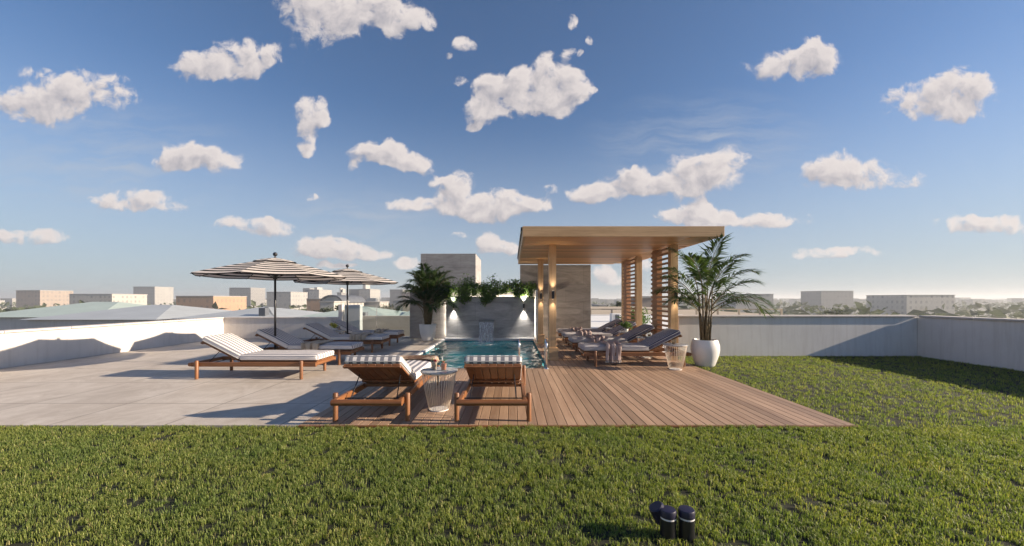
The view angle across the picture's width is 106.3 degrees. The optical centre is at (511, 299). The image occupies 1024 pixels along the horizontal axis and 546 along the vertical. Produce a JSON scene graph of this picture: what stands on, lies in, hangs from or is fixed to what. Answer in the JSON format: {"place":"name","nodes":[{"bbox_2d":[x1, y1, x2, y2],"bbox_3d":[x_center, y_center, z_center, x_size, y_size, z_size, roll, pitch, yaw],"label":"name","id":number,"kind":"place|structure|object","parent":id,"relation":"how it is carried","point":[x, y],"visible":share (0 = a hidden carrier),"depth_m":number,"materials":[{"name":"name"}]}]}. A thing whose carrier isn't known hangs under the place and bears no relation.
{"place":"outdoors","nodes":[
{"label":"outdoors","id":0,"kind":"place"},
{"bbox_2d":[0,302,143,329],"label":"neighbour house","id":1,"kind":"structure","parent":0,"point":[10,320],"depth_m":38.33,"materials":[{"name":"paint"}]},
{"bbox_2d":[20,305,230,327],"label":"neighbour house","id":2,"kind":"structure","parent":0,"point":[144,313],"depth_m":29.46,"materials":[{"name":"paint"}]},
{"bbox_2d":[0,338,443,426],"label":"stone patio","id":3,"kind":"structure","parent":0,"point":[156,386],"depth_m":5.54,"materials":[{"name":"stone"}]},
{"bbox_2d":[188,333,335,379],"bbox_3d":[-4.245,0.955,6.628,2.098,0.691,0.826,0,0,0],"label":"sun lounger","id":4,"kind":"object","parent":3,"relation":"on","point":[232,347],"visible":1,"depth_m":6.33,"materials":[{"name":"fabric"}]},
{"bbox_2d":[190,252,346,349],"bbox_3d":[-4.780,0.176,7.750,2.520,2.247,2.520,0,0,13],"label":"patio umbrella","id":5,"kind":"object","parent":3,"relation":"on","point":[274,269],"visible":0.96,"depth_m":7.43,"materials":[{"name":"beige fabric"}]},
{"bbox_2d":[224,317,337,337],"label":"parapet wall","id":6,"kind":"structure","parent":3,"relation":"on","point":[245,327],"depth_m":12.80,"materials":[{"name":"paint"}]},
{"bbox_2d":[255,328,363,364],"bbox_3d":[-4.245,0.955,7.976,2.098,0.691,0.826,0,0,0],"label":"sun lounger","id":7,"kind":"object","parent":3,"relation":"on","point":[282,340],"visible":0.83,"depth_m":7.70,"materials":[{"name":"fabric"}]},
{"bbox_2d":[301,339,332,349],"bbox_3d":[-3.993,0.953,7.893,0.396,0.197,0.616,0,0,0],"label":"throw blanket","id":8,"kind":"object","parent":7,"relation":"on","point":[311,345],"visible":0.96,"depth_m":7.62,"materials":[{"name":"beige fabric"}]},
{"bbox_2d":[333,329,345,333],"bbox_3d":[-4.720,1.067,10.350,0.434,0.465,0.434,0,0,-40],"label":"wire side table","id":9,"kind":"object","parent":3,"relation":"on","point":[340,330],"visible":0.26,"depth_m":10.25,"materials":[{"name":"white paint"}]},
{"bbox_2d":[329,322,337,329],"bbox_3d":[-4.773,0.720,10.361,0.200,0.225,0.253,0,0,32],"label":"plant","id":10,"kind":"object","parent":9,"relation":"on","point":[334,325],"visible":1,"depth_m":10.33,"materials":[{"name":"green plant"}]},
{"bbox_2d":[338,304,344,333],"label":"gate pier","id":11,"kind":"structure","parent":3,"relation":"on","point":[341,311],"depth_m":12.78,"materials":[{"name":"paint"}]},
{"bbox_2d":[294,264,397,333],"bbox_3d":[-4.480,0.176,10.450,2.520,2.247,2.520,0,0,-27],"label":"patio umbrella","id":12,"kind":"object","parent":3,"relation":"on","point":[355,277],"visible":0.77,"depth_m":10.31,"materials":[{"name":"beige fabric"}]},
{"bbox_2d":[302,323,389,352],"bbox_3d":[-4.244,0.955,9.734,2.098,0.691,0.826,0,0,-1],"label":"sun lounger","id":13,"kind":"object","parent":3,"relation":"on","point":[322,331],"visible":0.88,"depth_m":9.45,"materials":[{"name":"fabric"}]},
{"bbox_2d":[349,332,374,340],"bbox_3d":[-3.761,0.933,9.673,0.428,0.157,0.617,0,0,0],"label":"throw blanket","id":14,"kind":"object","parent":13,"relation":"on","point":[359,336],"visible":1,"depth_m":9.40,"materials":[{"name":"beige fabric"}]},
{"bbox_2d":[323,320,404,345],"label":"sun lounger","id":15,"kind":"object","parent":3,"relation":"on","point":[395,334],"visible":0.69,"depth_m":10.83,"materials":[{"name":"fabric"}]},
{"bbox_2d":[374,328,388,332],"bbox_3d":[-3.767,0.898,11.016,0.359,0.087,0.611,0,0,0],"label":"throw blanket","id":16,"kind":"object","parent":15,"relation":"on","point":[378,330],"visible":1,"depth_m":10.75,"materials":[{"name":"beige fabric"}]},
{"bbox_2d":[376,306,409,337],"bbox_3d":[-4.525,0.820,12.856,2.250,1.160,0.072,0,0,0],"label":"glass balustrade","id":17,"kind":"object","parent":3,"relation":"on","point":[376,326],"visible":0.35,"depth_m":12.85,"materials":[{"name":"clear glass"}]},
{"bbox_2d":[394,263,460,340],"bbox_3d":[-2.632,0.102,11.997,2.151,2.394,2.096,0,0,0],"label":"potted palm","id":18,"kind":"object","parent":3,"relation":"on","point":[426,292],"visible":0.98,"depth_m":11.70,"materials":[{"name":"plant"}]},
{"bbox_2d":[171,306,323,318],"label":"neighbour house","id":19,"kind":"structure","parent":0,"point":[265,311],"depth_m":29.48,"materials":[{"name":"paint"}]},
{"bbox_2d":[303,288,322,297],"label":"city building","id":20,"kind":"structure","parent":0,"point":[305,289],"depth_m":430.00,"materials":[{"name":"grey concrete"}]},
{"bbox_2d":[319,301,349,310],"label":"city building","id":21,"kind":"structure","parent":0,"point":[326,304],"depth_m":110.00,"materials":[{"name":"white paint"}]},
{"bbox_2d":[298,306,405,316],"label":"neighbour house","id":22,"kind":"structure","parent":0,"point":[369,311],"depth_m":29.44,"materials":[{"name":"paint"}]},
{"bbox_2d":[345,305,362,333],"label":"ribbed wall","id":23,"kind":"structure","parent":0,"point":[355,315],"depth_m":15.75,"materials":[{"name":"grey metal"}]},
{"bbox_2d":[363,316,409,335],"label":"pale roof wall","id":24,"kind":"structure","parent":0,"point":[394,322],"depth_m":17.00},
{"bbox_2d":[421,254,480,338],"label":"stair block","id":25,"kind":"structure","parent":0,"point":[457,265],"depth_m":13.50,"materials":[{"name":"grey concrete"}]},
{"bbox_2d":[424,341,533,353],"bbox_3d":[-0.720,2.042,9.855,3.160,1.416,5.430,0,0,0],"label":"pool basin","id":26,"kind":"object","parent":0,"point":[468,341],"visible":0.06,"depth_m":12.45,"materials":[{"name":"teal tile"}]},
{"bbox_2d":[415,338,534,354],"bbox_3d":[-0.753,1.306,9.891,3.026,0.083,5.378,0,0,0],"label":"pool coping","id":27,"kind":"object","parent":26,"relation":"on","point":[422,352],"visible":0.66,"depth_m":12.45,"materials":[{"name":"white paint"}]},
{"bbox_2d":[423,341,543,368],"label":"pool water","id":28,"kind":"structure","parent":26,"relation":"in","point":[453,354],"depth_m":10.07,"materials":[{"name":"teal liquid"}]},
{"bbox_2d":[479,322,493,341],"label":"falling water","id":29,"kind":"structure","parent":0,"point":[484,332],"depth_m":12.30,"materials":[{"name":"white liquid"}]},
{"bbox_2d":[0,423,1023,545],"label":"lawn ground","id":30,"kind":"structure","parent":0,"point":[603,541],"depth_m":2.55,"materials":[{"name":"plant"}]},
{"bbox_2d":[0,317,223,368],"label":"side parapet","id":31,"kind":"structure","parent":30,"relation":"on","point":[22,347],"depth_m":8.84,"materials":[{"name":"paint"}]},
{"bbox_2d":[298,425,858,427],"bbox_3d":[0.680,1.401,3.953,5.760,0.198,0.026,0,0,0],"label":"deck edging","id":32,"kind":"object","parent":30,"relation":"on","point":[522,426],"visible":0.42,"depth_m":3.94,"materials":[{"name":"brown wood"}]},
{"bbox_2d":[649,501,676,542],"bbox_3d":[0.847,1.239,2.155,0.149,0.182,0.101,0,0,42],"label":"garden spotlight","id":33,"kind":"object","parent":30,"relation":"on","point":[664,516],"visible":0.95,"depth_m":2.10,"materials":[{"name":"black metal"}]},
{"bbox_2d":[678,505,694,542],"bbox_3d":[0.968,1.246,2.130,0.088,0.168,0.088,0,0,0],"label":"garden spotlight","id":34,"kind":"object","parent":30,"relation":"on","point":[686,521],"visible":0.98,"depth_m":2.10,"materials":[{"name":"black metal"}]},
{"bbox_2d":[917,315,1023,370],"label":"boundary wall","id":35,"kind":"structure","parent":30,"relation":"on","point":[990,342],"depth_m":7.83,"materials":[{"name":"paint"}]},
{"bbox_2d":[0,0,1023,299],"label":"sky","id":36,"kind":"structure","parent":0,"point":[862,147],"materials":[{"name":"blue"}]},
{"bbox_2d":[591,304,606,306],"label":"city building","id":37,"kind":"structure","parent":0,"point":[598,305],"depth_m":91.24,"materials":[{"name":"white paint"}]},
{"bbox_2d":[618,321,631,331],"bbox_3d":[2.953,0.692,9.916,0.309,0.281,0.385,0,0,-35],"label":"potted fern","id":38,"kind":"object","parent":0,"point":[626,325],"visible":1,"depth_m":9.87,"materials":[{"name":"green plant"}]},
{"bbox_2d":[591,314,681,335],"bbox_3d":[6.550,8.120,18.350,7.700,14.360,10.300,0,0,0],"label":"parapet wall","id":39,"kind":"structure","parent":0,"point":[598,320],"depth_m":18.24,"materials":[{"name":"white paint"}]},
{"bbox_2d":[610,313,620,320],"bbox_3d":[4.700,0.833,17.496,0.400,0.360,0.408,0,0,0],"label":"roof vent","id":40,"kind":"object","parent":39,"relation":"on","point":[613,316],"visible":0.66,"depth_m":17.30,"materials":[{"name":"white paint"}]},
{"bbox_2d":[616,307,651,323],"bbox_3d":[4.238,0.628,13.288,1.283,0.847,1.117,0,0,0],"label":"leafy shrub","id":41,"kind":"object","parent":39,"relation":"on","point":[644,318],"visible":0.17,"depth_m":13.18,"materials":[{"name":"green plant"}]},
{"bbox_2d":[591,307,782,314],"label":"sandy roof building","id":42,"kind":"structure","parent":0,"point":[601,310],"depth_m":29.40,"materials":[{"name":"stone"}]},
{"bbox_2d":[678,355,1023,426],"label":"lawn strip ground","id":43,"kind":"structure","parent":0,"point":[896,419],"depth_m":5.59,"materials":[{"name":"plant"}]},
{"bbox_2d":[649,233,779,366],"bbox_3d":[3.880,0.050,7.680,2.492,2.559,2.387,0,0,0],"label":"potted palm","id":44,"kind":"object","parent":43,"relation":"on","point":[705,349],"visible":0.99,"depth_m":7.42,"materials":[{"name":"plant"}]},
{"bbox_2d":[773,305,1023,318],"bbox_3d":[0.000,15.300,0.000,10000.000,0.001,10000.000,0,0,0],"label":"city ground","id":45,"kind":"structure","parent":0,"point":[958,310],"depth_m":408.96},
{"bbox_2d":[15,290,72,309],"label":"city building","id":46,"kind":"structure","parent":45,"relation":"on","point":[32,298],"depth_m":331.05,"materials":[{"name":"beige concrete"}]},
{"bbox_2d":[69,294,147,304],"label":"city building","id":47,"kind":"structure","parent":45,"relation":"on","point":[125,298],"depth_m":260.00,"materials":[{"name":"white paint"}]},
{"bbox_2d":[133,287,173,304],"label":"city building","id":48,"kind":"structure","parent":45,"relation":"on","point":[158,295],"depth_m":453.60,"materials":[{"name":"white concrete"}]},
{"bbox_2d":[176,296,246,310],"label":"city building","id":49,"kind":"structure","parent":45,"relation":"on","point":[232,303],"depth_m":201.46,"materials":[{"name":"beige concrete"}]},
{"bbox_2d":[229,288,265,307],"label":"city building","id":50,"kind":"structure","parent":45,"relation":"on","point":[257,295],"depth_m":421.34,"materials":[{"name":"white concrete"}]},
{"bbox_2d":[267,292,307,309],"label":"city building","id":51,"kind":"structure","parent":45,"relation":"on","point":[285,299],"depth_m":300.00,"materials":[{"name":"white concrete"}]},
{"bbox_2d":[306,298,321,311],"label":"city building","id":52,"kind":"structure","parent":45,"relation":"on","point":[313,304],"depth_m":190.00,"materials":[{"name":"beige concrete"}]},
{"bbox_2d":[309,287,331,297],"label":"city building","id":53,"kind":"structure","parent":45,"relation":"on","point":[317,292],"depth_m":421.24,"materials":[{"name":"white concrete"}]},
{"bbox_2d":[316,306,334,311],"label":"broadleaf tree","id":54,"kind":"object","parent":45,"relation":"on","point":[327,309],"visible":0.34,"depth_m":84.25,"materials":[{"name":"green plant"}]},
{"bbox_2d":[337,288,346,294],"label":"city building","id":55,"kind":"structure","parent":45,"relation":"on","point":[342,291],"depth_m":384.80,"materials":[{"name":"white concrete"}]},
{"bbox_2d":[320,295,364,305],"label":"vaulted hall","id":56,"kind":"structure","parent":45,"relation":"on","point":[355,300],"depth_m":125.55,"materials":[{"name":"white paint"}]},
{"bbox_2d":[349,289,358,295],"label":"city building","id":57,"kind":"structure","parent":45,"relation":"on","point":[354,292],"depth_m":400.00,"materials":[{"name":"grey concrete"}]},
{"bbox_2d":[359,285,379,300],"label":"city building","id":58,"kind":"structure","parent":45,"relation":"on","point":[366,293],"depth_m":393.80,"materials":[{"name":"beige concrete"}]},
{"bbox_2d":[364,301,388,307],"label":"city building","id":59,"kind":"structure","parent":45,"relation":"on","point":[374,304],"depth_m":140.00,"materials":[{"name":"white paint"}]},
{"bbox_2d":[392,300,402,310],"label":"city building","id":60,"kind":"structure","parent":45,"relation":"on","point":[395,302],"depth_m":170.00,"materials":[{"name":"white paint"}]},
{"bbox_2d":[390,289,409,309],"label":"city building","id":61,"kind":"structure","parent":45,"relation":"on","point":[394,294],"depth_m":380.00,"materials":[{"name":"grey concrete"}]},
{"bbox_2d":[400,311,409,315],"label":"neighbour house","id":62,"kind":"structure","parent":45,"relation":"on","point":[407,313],"depth_m":30.35,"materials":[{"name":"paint"}]},
{"bbox_2d":[401,292,409,298],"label":"city building","id":63,"kind":"structure","parent":45,"relation":"on","point":[406,294],"depth_m":260.00,"materials":[{"name":"grey concrete"}]},
{"bbox_2d":[402,299,409,311],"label":"city building","id":64,"kind":"structure","parent":45,"relation":"on","point":[407,309],"depth_m":130.00,"materials":[{"name":"concrete"}]},
{"bbox_2d":[0,298,1023,309],"bbox_3d":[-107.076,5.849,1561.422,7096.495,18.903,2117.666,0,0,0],"label":"distant city","id":65,"kind":"object","parent":45,"relation":"on","point":[791,301],"visible":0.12,"depth_m":576.02},
{"bbox_2d":[0,299,1023,318],"bbox_3d":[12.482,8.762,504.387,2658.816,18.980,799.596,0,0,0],"label":"distant woods","id":66,"kind":"object","parent":45,"relation":"on","point":[1001,311],"visible":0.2,"depth_m":201.14,"materials":[{"name":"green plant"}]},
{"bbox_2d":[631,296,651,306],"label":"city building","id":67,"kind":"structure","parent":45,"relation":"on","point":[646,301],"depth_m":70.00,"materials":[{"name":"grey concrete"}]},
{"bbox_2d":[716,294,772,312],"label":"city building","id":68,"kind":"structure","parent":45,"relation":"on","point":[768,297],"depth_m":260.00,"materials":[{"name":"grey concrete"}]},
{"bbox_2d":[800,291,852,314],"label":"city building","id":69,"kind":"structure","parent":45,"relation":"on","point":[828,299],"depth_m":350.00,"materials":[{"name":"grey concrete"}]},
{"bbox_2d":[818,306,848,314],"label":"broadleaf tree","id":70,"kind":"object","parent":45,"relation":"on","point":[830,312],"visible":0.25,"depth_m":89.78,"materials":[{"name":"green plant"}]},
{"bbox_2d":[866,295,954,314],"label":"city building","id":71,"kind":"structure","parent":45,"relation":"on","point":[903,304],"depth_m":220.00,"materials":[{"name":"white paint"}]},
{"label":"deck underside","id":72,"kind":"structure","parent":0,"visible":0},
{"bbox_2d":[300,338,853,424],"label":"timber deck","id":73,"kind":"structure","parent":72,"relation":"on","point":[570,386],"depth_m":4.88,"materials":[{"name":"brown wood"}]},
{"bbox_2d":[330,355,439,421],"bbox_3d":[-1.500,0.955,4.985,0.826,0.691,2.098,0,0,0],"label":"sun lounger","id":74,"kind":"object","parent":73,"relation":"on","point":[398,371],"visible":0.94,"depth_m":4.17,"materials":[{"name":"brown wood"}]},
{"bbox_2d":[400,355,438,361],"bbox_3d":[-1.453,0.903,5.756,0.696,0.097,0.283,0,0,0],"label":"throw blanket","id":75,"kind":"object","parent":74,"relation":"on","point":[418,357],"visible":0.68,"depth_m":5.71,"materials":[{"name":"fabric"}]},
{"bbox_2d":[420,367,457,411],"bbox_3d":[-0.860,1.067,4.530,0.434,0.465,0.434,0,0,0],"label":"wire side table","id":76,"kind":"object","parent":73,"relation":"on","point":[436,372],"visible":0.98,"depth_m":4.47,"materials":[{"name":"white metal"}]},
{"bbox_2d":[431,357,437,368],"bbox_3d":[-0.925,0.751,4.560,0.080,0.163,0.080,0,0,0],"label":"cocktail glass","id":77,"kind":"object","parent":76,"relation":"on","point":[434,364],"visible":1,"depth_m":4.54,"materials":[{"name":"white"}]},
{"bbox_2d":[441,358,446,369],"bbox_3d":[-0.800,0.755,4.500,0.080,0.155,0.080,0,0,31],"label":"cocktail glass","id":78,"kind":"object","parent":76,"relation":"on","point":[443,365],"visible":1,"depth_m":4.48,"materials":[{"name":"orange"}]},
{"bbox_2d":[410,289,537,339],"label":"feature wall","id":79,"kind":"structure","parent":73,"relation":"on","point":[509,315],"depth_m":12.60,"materials":[{"name":"grey stone"}]},
{"bbox_2d":[434,273,537,307],"bbox_3d":[-0.908,-0.271,12.667,3.657,1.159,0.866,0,0,0],"label":"trailing vine","id":80,"kind":"object","parent":79,"relation":"on","point":[489,292],"visible":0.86,"depth_m":12.54,"materials":[{"name":"green plant"}]},
{"bbox_2d":[479,320,494,322],"bbox_3d":[-0.820,0.720,12.490,0.500,0.080,0.220,0,0,0],"label":"water spout","id":81,"kind":"object","parent":79,"relation":"attached to","point":[489,321],"visible":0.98,"depth_m":12.38,"materials":[{"name":"metal"}]},
{"bbox_2d":[454,355,530,421],"bbox_3d":[-0.205,0.955,4.985,0.826,0.691,2.098,0,0,0],"label":"sun lounger","id":82,"kind":"object","parent":73,"relation":"on","point":[495,370],"visible":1,"depth_m":4.13,"materials":[{"name":"wood"}]},
{"bbox_2d":[518,339,519,355],"bbox_3d":[0.135,1.276,7.307,0.090,1.049,0.344,0,0,0],"label":"pool handrail","id":83,"kind":"object","parent":73,"relation":"on","point":[519,347],"visible":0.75,"depth_m":7.17,"materials":[{"name":"metal"}]},
{"bbox_2d":[544,339,548,368],"bbox_3d":[0.645,1.276,7.307,0.090,1.049,0.344,0,0,0],"label":"pool handrail","id":84,"kind":"object","parent":73,"relation":"on","point":[545,355],"visible":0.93,"depth_m":7.18,"materials":[{"name":"metal"}]},
{"bbox_2d":[520,265,590,337],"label":"stone screen wall","id":85,"kind":"structure","parent":73,"relation":"on","point":[573,295],"depth_m":12.86,"materials":[{"name":"beige stone"}]},
{"bbox_2d":[556,319,623,342],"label":"sun lounger","id":86,"kind":"object","parent":73,"relation":"on","point":[601,328],"visible":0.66,"depth_m":11.45,"materials":[{"name":"fabric"}]},
{"bbox_2d":[570,327,581,330],"bbox_3d":[1.986,0.903,11.663,0.381,0.097,0.616,0,0,0],"label":"throw blanket","id":87,"kind":"object","parent":86,"relation":"on","point":[576,328],"visible":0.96,"depth_m":11.42,"materials":[{"name":"brown fabric"}]},
{"bbox_2d":[561,321,643,348],"bbox_3d":[2.435,0.955,10.508,2.098,0.691,0.826,0,0,0],"label":"sun lounger","id":88,"kind":"object","parent":73,"relation":"on","point":[611,332],"visible":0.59,"depth_m":10.22,"materials":[{"name":"grey fabric"}]},
{"bbox_2d":[578,330,591,335],"bbox_3d":[2.007,0.913,10.413,0.382,0.116,0.616,0,0,0],"label":"throw blanket","id":89,"kind":"object","parent":88,"relation":"on","point":[585,332],"visible":0.94,"depth_m":10.14,"materials":[{"name":"brown fabric"}]},
{"bbox_2d":[568,324,662,355],"bbox_3d":[2.435,0.955,9.206,2.098,0.691,0.826,0,0,0],"label":"sun lounger","id":90,"kind":"object","parent":73,"relation":"on","point":[626,337],"visible":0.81,"depth_m":8.92,"materials":[{"name":"grey fabric"}]},
{"bbox_2d":[585,334,604,341],"bbox_3d":[1.968,0.923,9.113,0.395,0.137,0.616,0,0,0],"label":"throw blanket","id":91,"kind":"object","parent":90,"relation":"on","point":[596,338],"visible":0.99,"depth_m":8.84,"materials":[{"name":"grey fabric"}]},
{"bbox_2d":[517,226,724,360],"bbox_3d":[2.042,-0.023,9.890,3.755,2.644,5.620,0,0,0],"label":"pergola","id":92,"kind":"object","parent":73,"relation":"on","point":[626,247],"visible":0.8,"depth_m":8.23,"materials":[{"name":"brown wood"}]},
{"bbox_2d":[577,328,691,366],"bbox_3d":[2.435,0.955,7.801,2.098,0.691,0.826,0,0,0],"label":"sun lounger","id":93,"kind":"object","parent":73,"relation":"on","point":[654,342],"visible":0.89,"depth_m":7.50,"materials":[{"name":"grey fabric"}]},
{"bbox_2d":[600,340,621,362],"bbox_3d":[2.009,1.043,7.709,0.401,0.377,0.624,0,0,0],"label":"throw blanket","id":94,"kind":"object","parent":93,"relation":"on","point":[612,347],"visible":1,"depth_m":7.43,"materials":[{"name":"grey fabric"}]},
{"bbox_2d":[636,336,652,357],"bbox_3d":[2.980,1.067,8.520,0.434,0.465,0.434,0,0,38],"label":"wire side table","id":95,"kind":"object","parent":73,"relation":"on","point":[641,337],"visible":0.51,"depth_m":8.47,"materials":[{"name":"white paint"}]},
{"bbox_2d":[663,343,687,369],"bbox_3d":[3.030,1.067,7.120,0.434,0.465,0.434,0,0,-23],"label":"wire side table","id":96,"kind":"object","parent":73,"relation":"on","point":[680,345],"visible":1,"depth_m":7.06,"materials":[{"name":"white paint"}]},
{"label":"roof terrace ground","id":97,"kind":"structure","parent":0,"visible":0},
{"bbox_2d":[678,315,916,356],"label":"garden wall","id":98,"kind":"structure","parent":97,"relation":"on","point":[819,335],"depth_m":8.90,"materials":[{"name":"paint"}]}
]}

